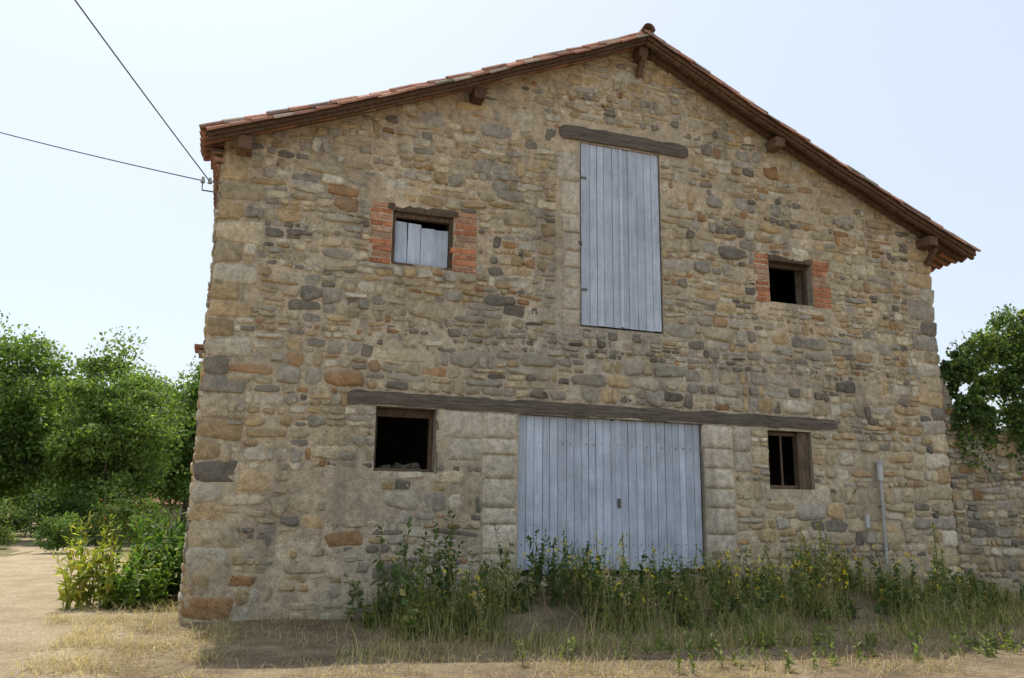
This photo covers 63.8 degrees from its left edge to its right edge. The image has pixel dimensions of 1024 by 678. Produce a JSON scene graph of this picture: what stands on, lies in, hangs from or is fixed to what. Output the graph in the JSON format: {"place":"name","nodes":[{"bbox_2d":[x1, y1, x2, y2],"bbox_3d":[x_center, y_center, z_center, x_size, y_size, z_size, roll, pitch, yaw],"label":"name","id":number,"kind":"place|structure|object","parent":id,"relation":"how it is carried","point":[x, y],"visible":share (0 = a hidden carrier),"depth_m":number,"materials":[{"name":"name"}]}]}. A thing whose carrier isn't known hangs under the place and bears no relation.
{"place":"outdoors","nodes":[
{"label":"outdoors","id":0,"kind":"place"},
{"bbox_2d":[0,523,174,677],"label":"dirt path","id":1,"kind":"structure","parent":0,"point":[29,585],"depth_m":11.38,"materials":[{"name":"beige soil"}]},
{"bbox_2d":[0,497,22,548],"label":"bush","id":2,"kind":"object","parent":1,"relation":"on","point":[8,536],"visible":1,"depth_m":31.09,"materials":[{"name":"green plant"}]},
{"bbox_2d":[28,510,88,552],"bbox_3d":[-15.447,6.631,28.299,1.938,1.452,1.825,0,-12,1],"label":"bush","id":3,"kind":"object","parent":1,"relation":"on","point":[54,526],"visible":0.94,"depth_m":27.93,"materials":[{"name":"green plant"}]},
{"bbox_2d":[77,487,173,550],"bbox_3d":[-14.479,6.711,30.735,3.432,2.377,2.836,5,-13,-18],"label":"bush","id":4,"kind":"object","parent":1,"relation":"on","point":[124,513],"visible":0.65,"depth_m":30.74,"materials":[{"name":"green plant"}]},
{"bbox_2d":[0,513,1023,677],"bbox_3d":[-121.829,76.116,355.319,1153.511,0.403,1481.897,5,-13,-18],"label":"ground","id":5,"kind":"structure","parent":0,"point":[256,658],"depth_m":9.05,"materials":[{"name":"beige soil"}]},
{"bbox_2d":[0,310,81,512],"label":"broadleaf tree","id":6,"kind":"object","parent":5,"relation":"on","point":[22,383],"visible":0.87,"depth_m":39.21,"materials":[{"name":"green plant"}]},
{"bbox_2d":[5,489,118,545],"bbox_3d":[-18.900,7.626,34.633,4.314,2.497,3.022,9,-15,-33],"label":"bush","id":7,"kind":"object","parent":5,"relation":"on","point":[41,500],"visible":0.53,"depth_m":34.41,"materials":[{"name":"green plant"}]},
{"bbox_2d":[0,484,138,531],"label":"hedge row","id":8,"kind":"object","parent":5,"relation":"on","point":[14,523],"visible":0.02,"depth_m":54.03,"materials":[{"name":"green plant"}]},
{"bbox_2d":[1,356,145,515],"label":"broadleaf tree","id":9,"kind":"object","parent":5,"relation":"on","point":[80,366],"visible":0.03,"depth_m":47.72,"materials":[{"name":"green plant"}]},
{"bbox_2d":[51,511,144,610],"bbox_3d":[-6.462,3.453,12.694,1.091,1.597,1.220,2,-12,-5],"label":"yellowing plant","id":10,"kind":"object","parent":5,"relation":"on","point":[79,594],"visible":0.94,"depth_m":12.57,"materials":[{"name":"green plant"}]},
{"bbox_2d":[12,326,193,542],"bbox_3d":[-19.487,4.567,39.184,7.912,10.414,8.287,5,-13,-18],"label":"broadleaf tree","id":11,"kind":"object","parent":5,"relation":"on","point":[106,449],"visible":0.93,"depth_m":37.92,"materials":[{"name":"green plant"}]},
{"bbox_2d":[93,497,187,610],"bbox_3d":[-5.901,3.554,13.627,1.619,1.819,2.501,5,-13,-18],"label":"leafy shrub","id":12,"kind":"object","parent":5,"relation":"on","point":[155,581],"visible":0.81,"depth_m":13.02,"materials":[{"name":"green plant"}]},
{"bbox_2d":[131,493,182,534],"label":"distant house","id":13,"kind":"structure","parent":5,"relation":"on","point":[174,512],"depth_m":51.25,"materials":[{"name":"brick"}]},
{"bbox_2d":[127,355,201,535],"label":"broadleaf tree","id":14,"kind":"object","parent":5,"relation":"on","point":[179,491],"visible":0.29,"depth_m":45.33,"materials":[{"name":"green plant"}]},
{"bbox_2d":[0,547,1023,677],"bbox_3d":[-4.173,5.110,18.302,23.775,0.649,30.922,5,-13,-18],"label":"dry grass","id":15,"kind":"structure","parent":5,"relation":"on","point":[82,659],"depth_m":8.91,"materials":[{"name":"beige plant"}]},
{"bbox_2d":[177,23,980,622],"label":"stone barn","id":16,"kind":"structure","parent":5,"relation":"on","point":[645,287],"depth_m":13.87,"materials":[{"name":"stone"}]},
{"bbox_2d":[200,176,220,193],"bbox_3d":[-4.532,-2.317,12.361,0.295,0.222,0.066,5,-13,-18],"label":"insulator bracket","id":17,"kind":"object","parent":16,"relation":"attached to","point":[203,180],"visible":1,"depth_m":12.34,"materials":[{"name":"metal"}]},
{"bbox_2d":[0,0,209,180],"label":"power line","id":18,"kind":"object","parent":17,"relation":"attached to","point":[147,99],"visible":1,"depth_m":11.63,"materials":[{"name":"metal"}]},
{"bbox_2d":[373,211,810,489],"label":"window frames","id":19,"kind":"structure","parent":16,"relation":"in","point":[801,458],"depth_m":13.60,"materials":[{"name":"brown wood"}]},
{"bbox_2d":[517,415,702,573],"bbox_3d":[1.667,2.593,13.648,3.352,2.510,0.102,5,-13,-18],"label":"barn door","id":20,"kind":"structure","parent":16,"relation":"in","point":[661,488],"depth_m":13.63,"materials":[{"name":"blue paint"}]},
{"bbox_2d":[864,460,889,581],"bbox_3d":[6.684,3.354,15.073,0.429,2.260,0.189,5,-13,-18],"label":"standpipe","id":21,"kind":"object","parent":16,"relation":"attached to","point":[879,468],"visible":0.95,"depth_m":15.10,"materials":[{"name":"metal"}]},
{"bbox_2d":[297,547,1023,665],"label":"tall grass","id":22,"kind":"structure","parent":5,"relation":"on","point":[439,630],"depth_m":10.87,"materials":[{"name":"green plant"}]},
{"bbox_2d":[342,510,1023,674],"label":"weeds","id":23,"kind":"object","parent":5,"relation":"on","point":[408,591],"visible":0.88,"depth_m":11.37,"materials":[{"name":"green plant"}]},
{"bbox_2d":[432,540,960,604],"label":"yellow flowers","id":24,"kind":"object","parent":5,"relation":"on","point":[445,571],"visible":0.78,"depth_m":12.33,"materials":[{"name":"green plant"}]},
{"bbox_2d":[428,520,1023,637],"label":"seed stalks","id":25,"kind":"object","parent":5,"relation":"on","point":[942,563],"visible":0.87,"depth_m":12.37,"materials":[{"name":"green plant"}]},
{"bbox_2d":[940,378,1023,591],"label":"ruined stone wall","id":26,"kind":"structure","parent":5,"relation":"on","point":[999,460],"depth_m":16.17,"materials":[{"name":"grey stone"}]},
{"bbox_2d":[939,303,1023,476],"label":"ivy","id":27,"kind":"object","parent":26,"relation":"attached to","point":[964,365],"visible":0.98,"depth_m":16.56,"materials":[{"name":"green plant"}]},
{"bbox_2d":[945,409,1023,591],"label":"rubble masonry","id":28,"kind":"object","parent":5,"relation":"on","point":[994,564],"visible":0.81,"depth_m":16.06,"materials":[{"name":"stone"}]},
{"bbox_2d":[0,0,1023,460],"label":"sky","id":29,"kind":"structure","parent":0,"point":[924,99],"materials":[{"name":"white"}]}
]}

